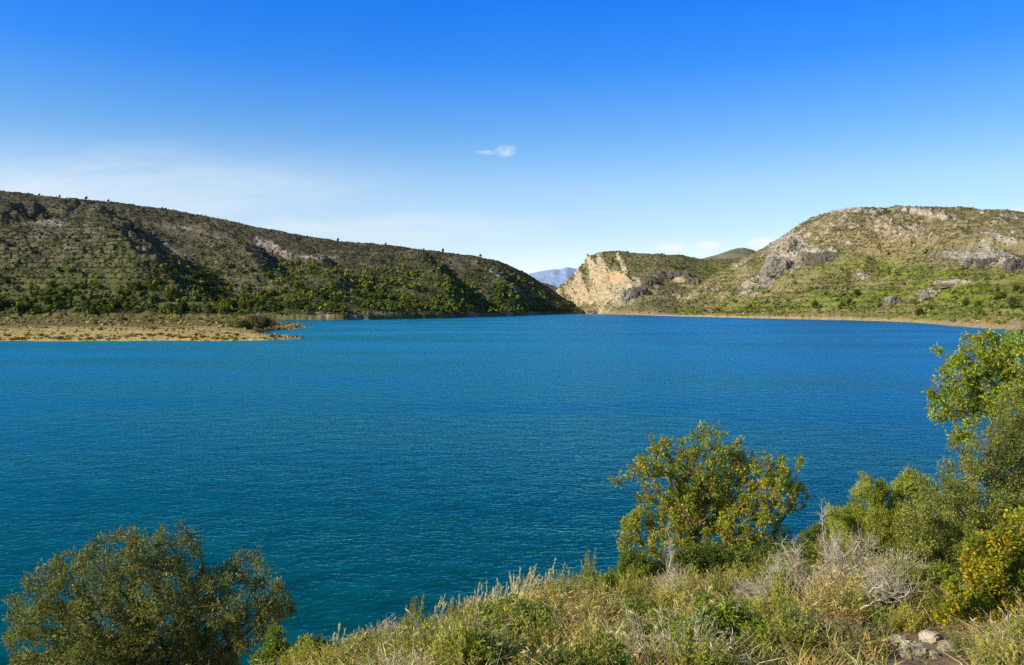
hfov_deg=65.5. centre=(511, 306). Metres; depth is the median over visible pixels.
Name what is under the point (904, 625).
broom shrub
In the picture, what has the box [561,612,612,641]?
pale dry shrub
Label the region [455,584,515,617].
feather grass
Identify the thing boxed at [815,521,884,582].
dead shrub
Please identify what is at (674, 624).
green shrub
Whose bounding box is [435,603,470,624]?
rosemary shrub
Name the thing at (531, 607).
mastic shrub
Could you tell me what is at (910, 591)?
fallen branch
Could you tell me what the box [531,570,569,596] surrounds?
feather grass
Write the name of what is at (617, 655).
green shrub
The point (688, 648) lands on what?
rosemary shrub
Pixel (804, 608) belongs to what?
dry shrub
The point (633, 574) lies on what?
rosemary shrub
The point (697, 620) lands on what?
dry shrub
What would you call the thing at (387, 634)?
broom shrub
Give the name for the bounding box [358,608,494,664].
pale dry shrub
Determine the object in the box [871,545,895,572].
grey shrub
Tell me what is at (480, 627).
grey shrub
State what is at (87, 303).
pine tree
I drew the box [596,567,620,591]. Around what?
green shrub
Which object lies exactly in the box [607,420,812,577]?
carob tree
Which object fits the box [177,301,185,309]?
pine tree
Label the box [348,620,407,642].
dry shrub
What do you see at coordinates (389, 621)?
pale dry shrub
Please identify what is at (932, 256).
rock outcrop
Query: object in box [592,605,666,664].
rosemary shrub
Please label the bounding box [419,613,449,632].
rosemary shrub
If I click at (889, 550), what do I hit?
pale dry shrub
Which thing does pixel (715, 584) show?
rosemary shrub
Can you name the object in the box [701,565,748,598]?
dry shrub
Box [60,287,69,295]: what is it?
pine tree
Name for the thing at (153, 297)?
pine tree
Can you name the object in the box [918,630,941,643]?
stone
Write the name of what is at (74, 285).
pine tree
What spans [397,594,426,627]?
rosemary shrub
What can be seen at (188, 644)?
olive tree
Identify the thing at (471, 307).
pine tree
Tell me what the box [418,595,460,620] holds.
feather grass
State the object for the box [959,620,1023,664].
broom shrub
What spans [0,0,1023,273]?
sky
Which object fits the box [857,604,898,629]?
mastic bush
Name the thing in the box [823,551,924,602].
pale dry shrub
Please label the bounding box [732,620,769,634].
mastic shrub
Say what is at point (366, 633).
grey shrub
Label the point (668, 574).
pale dry shrub
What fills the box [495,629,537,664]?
dry shrub
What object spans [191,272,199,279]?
pine tree
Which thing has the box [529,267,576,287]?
mountain
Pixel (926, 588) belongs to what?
grey shrub
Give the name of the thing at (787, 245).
rock outcrop
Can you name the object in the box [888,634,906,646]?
stone
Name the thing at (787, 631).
rosemary shrub
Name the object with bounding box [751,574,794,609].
broom shrub
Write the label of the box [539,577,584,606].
broom shrub
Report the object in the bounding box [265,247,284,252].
rock outcrop
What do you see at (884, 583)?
fallen branch
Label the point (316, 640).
mastic bush
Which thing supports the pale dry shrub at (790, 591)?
on the bank ground at (914, 636)
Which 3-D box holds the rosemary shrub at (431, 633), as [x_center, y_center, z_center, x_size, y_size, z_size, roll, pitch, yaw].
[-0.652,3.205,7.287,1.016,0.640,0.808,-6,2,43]
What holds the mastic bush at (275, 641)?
on the bank ground at (914, 636)
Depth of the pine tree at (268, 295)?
977.12 m
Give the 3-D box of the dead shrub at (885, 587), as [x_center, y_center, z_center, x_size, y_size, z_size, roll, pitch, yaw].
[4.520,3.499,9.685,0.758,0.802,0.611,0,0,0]
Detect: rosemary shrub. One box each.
[346,634,391,664]
[379,618,422,663]
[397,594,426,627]
[403,620,464,663]
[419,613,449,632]
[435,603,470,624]
[498,653,539,664]
[501,639,534,657]
[510,601,570,662]
[563,572,585,586]
[578,549,599,583]
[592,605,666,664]
[622,567,641,584]
[642,612,744,664]
[683,560,718,583]
[701,567,732,602]
[742,550,780,583]
[742,596,834,664]
[781,547,824,570]
[796,537,849,570]
[836,560,866,577]
[840,570,867,588]
[889,562,937,607]
[913,586,963,624]
[962,579,1006,635]
[993,620,1023,652]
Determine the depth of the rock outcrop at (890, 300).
880.60 m
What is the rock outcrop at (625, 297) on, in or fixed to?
on the rocky hill at (603, 294)
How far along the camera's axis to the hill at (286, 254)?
1174.27 m
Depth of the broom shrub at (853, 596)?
9.66 m
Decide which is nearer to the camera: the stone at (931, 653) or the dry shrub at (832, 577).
the stone at (931, 653)
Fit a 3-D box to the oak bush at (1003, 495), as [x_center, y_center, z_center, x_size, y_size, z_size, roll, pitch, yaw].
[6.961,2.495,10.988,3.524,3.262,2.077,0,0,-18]
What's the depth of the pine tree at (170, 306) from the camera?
913.99 m
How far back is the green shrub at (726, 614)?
8.22 m
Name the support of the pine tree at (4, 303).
on the hill at (286, 254)
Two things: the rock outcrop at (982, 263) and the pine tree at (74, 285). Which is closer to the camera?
the rock outcrop at (982, 263)
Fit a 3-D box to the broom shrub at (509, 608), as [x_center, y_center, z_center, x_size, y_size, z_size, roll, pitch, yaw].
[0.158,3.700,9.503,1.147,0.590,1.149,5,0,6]
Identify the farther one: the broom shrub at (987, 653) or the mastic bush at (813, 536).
the mastic bush at (813, 536)
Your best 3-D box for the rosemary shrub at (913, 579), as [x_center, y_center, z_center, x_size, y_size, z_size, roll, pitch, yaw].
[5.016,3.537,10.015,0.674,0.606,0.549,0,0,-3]
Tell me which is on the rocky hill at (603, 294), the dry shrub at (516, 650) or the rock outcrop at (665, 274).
the rock outcrop at (665, 274)
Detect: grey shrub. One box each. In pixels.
[354,627,382,641]
[425,602,527,664]
[534,574,622,599]
[539,563,595,605]
[742,608,782,629]
[768,578,822,604]
[795,605,881,658]
[854,548,936,610]
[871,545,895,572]
[937,620,983,655]
[940,537,962,580]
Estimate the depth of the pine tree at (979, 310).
612.07 m
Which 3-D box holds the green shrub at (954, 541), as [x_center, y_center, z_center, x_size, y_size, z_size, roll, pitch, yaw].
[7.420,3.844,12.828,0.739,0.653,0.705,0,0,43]
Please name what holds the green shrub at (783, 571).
on the bank ground at (914, 636)
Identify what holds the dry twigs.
on the bank ground at (914, 636)
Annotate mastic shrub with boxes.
[346,635,392,664]
[485,596,524,615]
[489,597,570,638]
[492,630,526,660]
[532,646,623,664]
[675,653,717,664]
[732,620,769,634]
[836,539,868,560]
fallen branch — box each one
[859,591,893,619]
[868,558,890,596]
[869,569,914,601]
[896,571,924,599]
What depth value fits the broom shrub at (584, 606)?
9.24 m
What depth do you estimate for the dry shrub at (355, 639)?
9.07 m
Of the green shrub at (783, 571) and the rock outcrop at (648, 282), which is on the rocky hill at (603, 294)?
the rock outcrop at (648, 282)
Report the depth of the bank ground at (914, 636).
7.85 m
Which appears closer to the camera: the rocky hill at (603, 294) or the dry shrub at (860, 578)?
the dry shrub at (860, 578)
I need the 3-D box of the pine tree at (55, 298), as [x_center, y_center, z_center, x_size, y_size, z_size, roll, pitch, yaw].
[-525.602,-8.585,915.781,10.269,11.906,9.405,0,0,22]
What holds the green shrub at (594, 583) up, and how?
on the bank ground at (914, 636)
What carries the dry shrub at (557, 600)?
on the bank ground at (914, 636)
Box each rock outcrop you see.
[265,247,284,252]
[585,308,598,313]
[621,288,631,308]
[630,287,649,299]
[641,278,659,287]
[652,270,674,279]
[673,271,691,278]
[683,278,700,284]
[758,257,794,287]
[781,238,800,251]
[793,250,812,262]
[804,252,838,265]
[884,295,900,306]
[917,292,933,301]
[927,252,939,260]
[936,282,954,288]
[957,258,978,268]
[974,257,999,268]
[1001,257,1023,272]
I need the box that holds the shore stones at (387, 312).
[283,311,526,314]
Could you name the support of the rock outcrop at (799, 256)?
on the hill at (934, 218)
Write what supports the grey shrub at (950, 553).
on the bank ground at (914, 636)
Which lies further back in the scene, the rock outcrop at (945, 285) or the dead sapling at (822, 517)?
the rock outcrop at (945, 285)
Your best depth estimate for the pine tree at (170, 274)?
966.58 m
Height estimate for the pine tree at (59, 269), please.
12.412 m
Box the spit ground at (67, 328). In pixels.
[0,316,304,340]
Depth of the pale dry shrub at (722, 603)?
9.88 m
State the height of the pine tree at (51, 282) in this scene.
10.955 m
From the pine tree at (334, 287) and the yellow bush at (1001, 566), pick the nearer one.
the yellow bush at (1001, 566)
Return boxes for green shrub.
[372,620,429,644]
[448,619,505,664]
[457,601,504,636]
[484,594,544,615]
[500,600,525,623]
[551,579,606,591]
[553,628,641,664]
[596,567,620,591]
[622,595,666,620]
[635,609,710,657]
[691,588,768,651]
[728,597,758,611]
[732,624,798,664]
[771,567,796,593]
[800,564,826,583]
[886,556,929,586]
[916,559,956,596]
[946,527,965,547]
[1003,613,1023,636]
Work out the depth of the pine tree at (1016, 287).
722.08 m
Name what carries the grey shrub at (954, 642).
on the bank ground at (914, 636)
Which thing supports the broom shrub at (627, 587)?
on the bank ground at (914, 636)
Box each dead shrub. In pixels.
[729,574,771,609]
[752,535,823,593]
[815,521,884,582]
[850,560,914,610]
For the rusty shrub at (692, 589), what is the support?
on the bank ground at (914, 636)
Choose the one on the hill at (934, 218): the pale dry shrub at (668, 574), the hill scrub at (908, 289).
the hill scrub at (908, 289)
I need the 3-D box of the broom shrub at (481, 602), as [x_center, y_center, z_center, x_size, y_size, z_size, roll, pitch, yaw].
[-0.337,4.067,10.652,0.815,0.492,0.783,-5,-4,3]
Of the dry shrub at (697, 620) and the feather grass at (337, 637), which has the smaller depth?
the dry shrub at (697, 620)
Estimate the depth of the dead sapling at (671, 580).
11.58 m
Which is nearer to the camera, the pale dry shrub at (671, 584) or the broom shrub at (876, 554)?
the pale dry shrub at (671, 584)
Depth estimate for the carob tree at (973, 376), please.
12.86 m
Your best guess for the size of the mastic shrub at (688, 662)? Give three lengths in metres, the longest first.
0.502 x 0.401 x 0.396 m
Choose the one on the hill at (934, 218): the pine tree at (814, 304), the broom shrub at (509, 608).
the pine tree at (814, 304)
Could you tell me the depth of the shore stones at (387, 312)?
960.28 m
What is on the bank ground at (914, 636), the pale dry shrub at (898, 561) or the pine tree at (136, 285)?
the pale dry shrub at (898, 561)
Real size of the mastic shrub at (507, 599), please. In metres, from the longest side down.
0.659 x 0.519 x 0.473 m
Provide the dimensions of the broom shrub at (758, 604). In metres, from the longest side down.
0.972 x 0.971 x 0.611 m
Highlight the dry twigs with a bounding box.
[276,528,1022,664]
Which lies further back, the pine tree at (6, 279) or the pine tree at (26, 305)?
the pine tree at (6, 279)
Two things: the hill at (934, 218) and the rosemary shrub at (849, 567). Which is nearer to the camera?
the rosemary shrub at (849, 567)
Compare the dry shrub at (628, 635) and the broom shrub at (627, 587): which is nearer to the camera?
the dry shrub at (628, 635)
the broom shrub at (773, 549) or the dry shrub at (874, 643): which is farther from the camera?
the broom shrub at (773, 549)
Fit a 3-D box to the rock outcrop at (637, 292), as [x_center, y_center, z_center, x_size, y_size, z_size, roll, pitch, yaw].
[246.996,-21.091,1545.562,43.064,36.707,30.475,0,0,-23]
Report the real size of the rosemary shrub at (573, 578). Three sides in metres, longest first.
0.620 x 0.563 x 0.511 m
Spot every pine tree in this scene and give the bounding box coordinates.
[0,299,9,307]
[2,276,11,283]
[22,302,29,308]
[33,306,41,312]
[42,297,50,302]
[48,280,55,286]
[51,294,58,301]
[54,301,61,307]
[56,265,62,272]
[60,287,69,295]
[70,282,78,289]
[81,305,88,311]
[82,299,92,306]
[110,300,120,308]
[122,302,128,308]
[132,281,141,289]
[150,293,156,301]
[156,277,163,283]
[163,266,170,272]
[166,294,172,300]
[166,303,177,310]
[167,272,174,279]
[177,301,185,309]
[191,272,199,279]
[197,269,206,277]
[239,302,246,308]
[264,293,271,299]
[283,301,292,308]
[301,298,307,305]
[319,291,329,299]
[327,305,333,312]
[331,285,338,291]
[334,294,341,301]
[353,289,359,295]
[414,285,420,291]
[468,304,474,311]
[811,301,818,307]
[852,289,860,295]
[915,308,921,315]
[962,300,969,306]
[974,300,982,306]
[976,307,983,314]
[996,291,1005,297]
[1006,297,1021,308]
[1012,285,1020,291]
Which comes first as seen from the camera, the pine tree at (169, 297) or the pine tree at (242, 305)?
the pine tree at (242, 305)
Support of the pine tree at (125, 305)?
on the hill at (286, 254)
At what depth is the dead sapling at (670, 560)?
11.78 m
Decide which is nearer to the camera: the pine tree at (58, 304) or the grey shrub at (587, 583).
the grey shrub at (587, 583)
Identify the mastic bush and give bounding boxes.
[248,619,294,664]
[274,632,339,664]
[611,545,670,584]
[664,538,747,580]
[735,539,807,570]
[797,510,840,557]
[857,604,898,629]
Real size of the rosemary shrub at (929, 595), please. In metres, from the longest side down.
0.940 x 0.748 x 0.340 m
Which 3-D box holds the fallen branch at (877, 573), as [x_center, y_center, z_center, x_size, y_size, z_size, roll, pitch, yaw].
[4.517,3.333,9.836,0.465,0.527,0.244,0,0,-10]
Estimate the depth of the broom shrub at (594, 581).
11.70 m
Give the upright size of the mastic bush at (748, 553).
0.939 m
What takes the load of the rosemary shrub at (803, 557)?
on the bank ground at (914, 636)
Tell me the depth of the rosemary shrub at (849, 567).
12.02 m
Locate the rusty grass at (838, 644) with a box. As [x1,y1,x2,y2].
[387,565,995,664]
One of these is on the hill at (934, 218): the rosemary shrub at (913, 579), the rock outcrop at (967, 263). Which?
the rock outcrop at (967, 263)
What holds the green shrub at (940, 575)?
on the bank ground at (914, 636)
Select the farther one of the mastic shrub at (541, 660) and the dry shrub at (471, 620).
the dry shrub at (471, 620)
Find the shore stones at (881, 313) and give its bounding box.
[664,312,1020,320]
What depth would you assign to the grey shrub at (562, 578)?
10.33 m
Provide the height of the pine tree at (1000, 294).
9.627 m
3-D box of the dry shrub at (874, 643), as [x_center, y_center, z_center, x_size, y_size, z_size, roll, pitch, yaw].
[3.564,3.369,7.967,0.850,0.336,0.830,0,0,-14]
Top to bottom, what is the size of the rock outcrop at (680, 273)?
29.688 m
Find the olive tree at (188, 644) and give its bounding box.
[0,518,298,664]
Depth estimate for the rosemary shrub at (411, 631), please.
7.88 m
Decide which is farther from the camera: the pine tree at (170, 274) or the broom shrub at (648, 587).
the pine tree at (170, 274)
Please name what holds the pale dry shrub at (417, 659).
on the bank ground at (914, 636)
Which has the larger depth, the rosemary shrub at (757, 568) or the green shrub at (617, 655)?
the rosemary shrub at (757, 568)
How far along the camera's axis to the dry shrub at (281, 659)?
8.82 m
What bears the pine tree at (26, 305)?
on the hill at (286, 254)
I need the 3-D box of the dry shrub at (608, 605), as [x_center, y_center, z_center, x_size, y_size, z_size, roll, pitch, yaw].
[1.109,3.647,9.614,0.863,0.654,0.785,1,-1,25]
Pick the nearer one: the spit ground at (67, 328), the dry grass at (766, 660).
the dry grass at (766, 660)
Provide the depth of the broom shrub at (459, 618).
8.79 m
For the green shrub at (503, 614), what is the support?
on the bank ground at (914, 636)
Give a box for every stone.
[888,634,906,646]
[898,639,927,659]
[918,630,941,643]
[927,649,940,658]
[937,639,965,650]
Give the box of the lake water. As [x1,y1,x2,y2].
[0,314,1023,664]
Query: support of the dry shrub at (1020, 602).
on the bank ground at (914, 636)
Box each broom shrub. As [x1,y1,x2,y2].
[268,635,332,664]
[302,633,368,664]
[361,629,410,663]
[376,619,450,664]
[411,614,484,664]
[430,610,501,634]
[441,607,480,634]
[462,594,504,611]
[483,605,550,650]
[485,590,554,615]
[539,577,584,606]
[558,612,627,664]
[561,593,605,624]
[573,579,613,601]
[573,582,630,606]
[577,572,608,594]
[595,571,609,590]
[613,564,652,599]
[630,573,663,596]
[645,573,697,620]
[671,560,711,597]
[707,575,759,597]
[721,556,760,591]
[744,582,826,622]
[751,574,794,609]
[756,544,809,571]
[806,579,885,627]
[824,506,859,562]
[824,583,874,615]
[858,544,895,563]
[874,599,930,635]
[952,555,968,587]
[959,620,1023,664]
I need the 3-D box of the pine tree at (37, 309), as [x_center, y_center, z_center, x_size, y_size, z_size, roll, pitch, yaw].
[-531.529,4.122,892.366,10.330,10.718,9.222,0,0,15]
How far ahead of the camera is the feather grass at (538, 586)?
11.21 m
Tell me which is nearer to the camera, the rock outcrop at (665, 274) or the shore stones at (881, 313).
the shore stones at (881, 313)
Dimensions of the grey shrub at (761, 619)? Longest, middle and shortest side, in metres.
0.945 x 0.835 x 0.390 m
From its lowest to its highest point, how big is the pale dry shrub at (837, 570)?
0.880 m
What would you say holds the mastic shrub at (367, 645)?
on the bank ground at (914, 636)
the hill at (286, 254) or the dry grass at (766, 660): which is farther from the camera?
the hill at (286, 254)
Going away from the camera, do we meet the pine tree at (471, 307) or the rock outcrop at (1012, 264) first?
the rock outcrop at (1012, 264)
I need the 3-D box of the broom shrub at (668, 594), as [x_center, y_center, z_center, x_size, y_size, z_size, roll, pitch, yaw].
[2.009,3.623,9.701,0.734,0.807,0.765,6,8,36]
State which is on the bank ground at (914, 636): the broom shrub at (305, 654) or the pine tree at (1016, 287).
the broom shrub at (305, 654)
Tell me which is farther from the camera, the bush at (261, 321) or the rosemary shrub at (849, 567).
the bush at (261, 321)
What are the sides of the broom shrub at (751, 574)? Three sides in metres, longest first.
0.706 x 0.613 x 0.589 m
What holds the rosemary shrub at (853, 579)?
on the bank ground at (914, 636)
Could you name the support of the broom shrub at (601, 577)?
on the bank ground at (914, 636)
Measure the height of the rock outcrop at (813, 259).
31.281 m
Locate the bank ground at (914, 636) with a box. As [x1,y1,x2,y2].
[623,608,988,664]
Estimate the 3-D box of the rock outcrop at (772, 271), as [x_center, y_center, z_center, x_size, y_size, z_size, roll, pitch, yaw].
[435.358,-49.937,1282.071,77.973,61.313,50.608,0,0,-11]
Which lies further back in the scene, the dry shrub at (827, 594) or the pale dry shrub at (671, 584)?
the pale dry shrub at (671, 584)
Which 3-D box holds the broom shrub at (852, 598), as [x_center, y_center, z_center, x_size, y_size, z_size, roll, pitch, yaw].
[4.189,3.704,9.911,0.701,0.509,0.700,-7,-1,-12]
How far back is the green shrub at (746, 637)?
7.69 m
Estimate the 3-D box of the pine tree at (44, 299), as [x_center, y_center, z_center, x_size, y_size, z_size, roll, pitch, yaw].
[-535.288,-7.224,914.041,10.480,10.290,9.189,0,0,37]
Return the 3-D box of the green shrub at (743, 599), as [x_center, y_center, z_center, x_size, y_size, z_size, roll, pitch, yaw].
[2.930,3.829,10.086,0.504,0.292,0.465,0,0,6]
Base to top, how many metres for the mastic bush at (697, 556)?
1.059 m
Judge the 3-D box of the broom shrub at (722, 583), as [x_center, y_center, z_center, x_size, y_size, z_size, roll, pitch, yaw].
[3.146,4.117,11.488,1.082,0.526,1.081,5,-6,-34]
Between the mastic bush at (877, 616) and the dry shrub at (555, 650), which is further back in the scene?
the mastic bush at (877, 616)
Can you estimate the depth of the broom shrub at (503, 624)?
8.66 m
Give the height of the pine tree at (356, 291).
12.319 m
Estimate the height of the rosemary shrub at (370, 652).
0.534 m
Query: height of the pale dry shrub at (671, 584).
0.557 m
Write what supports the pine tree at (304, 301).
on the hill at (286, 254)
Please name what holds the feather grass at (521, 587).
on the bank ground at (914, 636)
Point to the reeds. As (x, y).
(220, 325)
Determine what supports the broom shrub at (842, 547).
on the bank ground at (914, 636)
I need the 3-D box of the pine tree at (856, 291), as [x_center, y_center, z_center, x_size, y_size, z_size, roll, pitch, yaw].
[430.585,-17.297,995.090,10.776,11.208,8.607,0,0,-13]
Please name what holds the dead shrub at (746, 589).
on the bank ground at (914, 636)
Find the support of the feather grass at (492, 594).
on the bank ground at (914, 636)
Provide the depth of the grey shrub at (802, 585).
10.77 m
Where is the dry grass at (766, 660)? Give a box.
[260,518,1023,664]
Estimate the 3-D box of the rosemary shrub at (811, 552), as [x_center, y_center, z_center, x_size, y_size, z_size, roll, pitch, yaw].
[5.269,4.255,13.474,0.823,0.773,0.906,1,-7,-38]
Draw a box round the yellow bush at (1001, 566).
[928,505,1023,628]
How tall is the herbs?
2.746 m
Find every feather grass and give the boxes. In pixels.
[326,623,347,647]
[362,621,403,639]
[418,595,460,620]
[451,596,480,611]
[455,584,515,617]
[475,582,516,608]
[495,568,538,598]
[509,557,561,601]
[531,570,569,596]
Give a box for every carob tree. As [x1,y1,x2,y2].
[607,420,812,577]
[920,321,1023,446]
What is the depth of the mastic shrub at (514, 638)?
7.67 m
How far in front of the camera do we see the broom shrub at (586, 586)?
10.58 m
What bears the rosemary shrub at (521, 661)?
on the bank ground at (914, 636)
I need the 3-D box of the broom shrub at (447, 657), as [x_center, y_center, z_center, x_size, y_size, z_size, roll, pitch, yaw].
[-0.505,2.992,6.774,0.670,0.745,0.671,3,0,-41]
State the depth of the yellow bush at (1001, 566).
8.28 m
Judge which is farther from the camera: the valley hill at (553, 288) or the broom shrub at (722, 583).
the valley hill at (553, 288)
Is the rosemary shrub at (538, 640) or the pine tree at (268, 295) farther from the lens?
the pine tree at (268, 295)
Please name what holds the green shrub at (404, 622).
on the bank ground at (914, 636)
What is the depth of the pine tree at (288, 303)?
934.60 m
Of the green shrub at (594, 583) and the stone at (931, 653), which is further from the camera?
the green shrub at (594, 583)
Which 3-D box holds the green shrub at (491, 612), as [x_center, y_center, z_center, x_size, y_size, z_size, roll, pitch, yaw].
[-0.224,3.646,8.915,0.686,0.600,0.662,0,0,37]
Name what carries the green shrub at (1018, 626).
on the bank ground at (914, 636)
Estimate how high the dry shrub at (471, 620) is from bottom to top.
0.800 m
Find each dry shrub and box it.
[254,651,313,664]
[301,631,383,664]
[327,628,382,655]
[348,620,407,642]
[355,628,470,664]
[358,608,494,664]
[365,613,423,636]
[431,604,501,637]
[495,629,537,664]
[508,600,588,641]
[508,628,599,664]
[513,588,584,615]
[518,571,584,604]
[547,598,607,642]
[550,580,627,623]
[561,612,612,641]
[577,583,632,624]
[578,614,672,658]
[600,599,759,664]
[641,573,726,599]
[647,562,710,589]
[657,603,727,652]
[672,575,742,619]
[675,595,754,614]
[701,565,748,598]
[741,563,823,601]
[771,596,845,653]
[790,560,859,599]
[794,571,873,628]
[800,554,866,595]
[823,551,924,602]
[829,625,899,657]
[832,560,894,606]
[846,541,950,593]
[858,549,896,566]
[881,539,945,567]
[947,607,1023,660]
[990,585,1023,635]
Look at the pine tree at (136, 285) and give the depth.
945.69 m
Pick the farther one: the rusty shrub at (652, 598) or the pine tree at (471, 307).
the pine tree at (471, 307)
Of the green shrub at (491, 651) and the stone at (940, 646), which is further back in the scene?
the stone at (940, 646)
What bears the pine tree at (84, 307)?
on the hill at (286, 254)
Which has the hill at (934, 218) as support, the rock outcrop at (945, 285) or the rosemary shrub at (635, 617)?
the rock outcrop at (945, 285)
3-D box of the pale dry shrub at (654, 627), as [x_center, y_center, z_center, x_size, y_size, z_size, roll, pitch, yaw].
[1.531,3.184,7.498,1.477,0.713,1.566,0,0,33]
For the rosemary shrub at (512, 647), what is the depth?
7.39 m
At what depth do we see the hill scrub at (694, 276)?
1842.45 m
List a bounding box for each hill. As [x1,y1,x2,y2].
[0,190,584,319]
[541,282,557,291]
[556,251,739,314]
[642,205,1023,330]
[702,248,754,259]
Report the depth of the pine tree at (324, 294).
989.38 m
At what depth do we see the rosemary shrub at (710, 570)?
13.45 m
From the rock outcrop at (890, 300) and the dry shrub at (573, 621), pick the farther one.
the rock outcrop at (890, 300)
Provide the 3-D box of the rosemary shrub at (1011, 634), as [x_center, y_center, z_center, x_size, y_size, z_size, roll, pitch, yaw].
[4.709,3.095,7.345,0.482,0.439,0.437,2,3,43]
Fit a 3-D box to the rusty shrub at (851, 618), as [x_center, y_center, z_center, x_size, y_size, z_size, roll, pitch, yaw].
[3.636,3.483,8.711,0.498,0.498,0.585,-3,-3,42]
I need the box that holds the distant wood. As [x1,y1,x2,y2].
[0,199,1023,319]
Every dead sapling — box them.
[661,520,677,576]
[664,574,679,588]
[814,498,829,571]
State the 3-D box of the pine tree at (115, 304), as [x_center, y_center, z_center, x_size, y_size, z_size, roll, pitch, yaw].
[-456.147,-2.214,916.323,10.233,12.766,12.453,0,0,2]
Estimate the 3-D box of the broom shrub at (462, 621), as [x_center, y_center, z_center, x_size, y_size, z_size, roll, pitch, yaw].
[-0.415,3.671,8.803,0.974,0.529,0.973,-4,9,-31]
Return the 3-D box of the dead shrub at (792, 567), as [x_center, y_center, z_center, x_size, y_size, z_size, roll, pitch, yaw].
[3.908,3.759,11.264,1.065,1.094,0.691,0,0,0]
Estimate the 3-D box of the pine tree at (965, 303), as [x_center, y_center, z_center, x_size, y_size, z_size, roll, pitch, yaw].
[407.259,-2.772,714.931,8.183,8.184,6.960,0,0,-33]
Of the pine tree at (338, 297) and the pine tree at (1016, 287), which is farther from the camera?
the pine tree at (338, 297)
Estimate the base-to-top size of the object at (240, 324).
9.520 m
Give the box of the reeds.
[0,315,306,340]
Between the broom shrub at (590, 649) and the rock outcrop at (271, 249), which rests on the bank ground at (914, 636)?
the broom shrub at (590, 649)
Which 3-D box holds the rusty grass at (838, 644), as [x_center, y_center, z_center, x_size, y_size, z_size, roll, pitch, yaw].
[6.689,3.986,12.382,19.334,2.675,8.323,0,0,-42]
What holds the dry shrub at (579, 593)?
on the bank ground at (914, 636)
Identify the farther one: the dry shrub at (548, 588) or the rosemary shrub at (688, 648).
the dry shrub at (548, 588)
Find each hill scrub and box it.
[0,191,584,314]
[557,250,740,312]
[658,205,1023,315]
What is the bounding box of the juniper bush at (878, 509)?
[823,466,938,563]
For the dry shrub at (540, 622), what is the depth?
8.61 m
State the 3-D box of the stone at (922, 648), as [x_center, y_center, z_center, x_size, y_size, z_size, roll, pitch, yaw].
[3.958,3.427,7.855,0.279,0.259,0.212,9,-5,8]
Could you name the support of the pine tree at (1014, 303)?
on the hill at (934, 218)
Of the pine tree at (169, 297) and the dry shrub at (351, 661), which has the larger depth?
the pine tree at (169, 297)
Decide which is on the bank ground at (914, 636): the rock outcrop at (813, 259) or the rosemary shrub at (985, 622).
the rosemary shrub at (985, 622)
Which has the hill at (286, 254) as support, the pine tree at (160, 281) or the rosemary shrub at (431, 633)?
the pine tree at (160, 281)
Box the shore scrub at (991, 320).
[642,307,1023,324]
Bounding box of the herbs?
[347,546,1023,664]
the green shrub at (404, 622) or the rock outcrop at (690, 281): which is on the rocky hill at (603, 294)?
the rock outcrop at (690, 281)
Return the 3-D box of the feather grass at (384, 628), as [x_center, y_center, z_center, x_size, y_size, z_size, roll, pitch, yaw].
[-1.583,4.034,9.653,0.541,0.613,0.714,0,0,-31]
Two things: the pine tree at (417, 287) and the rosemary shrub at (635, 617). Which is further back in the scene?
the pine tree at (417, 287)
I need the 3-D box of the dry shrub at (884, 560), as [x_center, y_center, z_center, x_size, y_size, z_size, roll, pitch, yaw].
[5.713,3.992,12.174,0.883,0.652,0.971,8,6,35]
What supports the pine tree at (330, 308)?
on the hill at (286, 254)
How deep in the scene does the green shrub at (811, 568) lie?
11.82 m
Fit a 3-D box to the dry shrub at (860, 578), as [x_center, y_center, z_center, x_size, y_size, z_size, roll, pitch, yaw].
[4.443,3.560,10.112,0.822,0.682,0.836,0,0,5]
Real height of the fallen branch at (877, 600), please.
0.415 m
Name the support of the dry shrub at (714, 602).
on the bank ground at (914, 636)
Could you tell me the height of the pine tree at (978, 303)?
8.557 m
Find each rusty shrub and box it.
[647,586,675,605]
[679,584,710,598]
[819,604,864,634]
[941,620,999,639]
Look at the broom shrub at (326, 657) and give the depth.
8.32 m
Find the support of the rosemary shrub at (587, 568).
on the bank ground at (914, 636)
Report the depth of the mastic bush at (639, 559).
13.11 m
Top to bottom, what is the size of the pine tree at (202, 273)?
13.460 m
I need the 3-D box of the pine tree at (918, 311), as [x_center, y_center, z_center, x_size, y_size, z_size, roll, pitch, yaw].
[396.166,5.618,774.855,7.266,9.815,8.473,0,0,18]
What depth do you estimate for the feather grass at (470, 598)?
10.53 m
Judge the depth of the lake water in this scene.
92.15 m
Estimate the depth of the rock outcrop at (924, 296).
833.75 m
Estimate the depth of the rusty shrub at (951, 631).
8.26 m
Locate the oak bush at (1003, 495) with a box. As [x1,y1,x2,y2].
[888,376,1023,578]

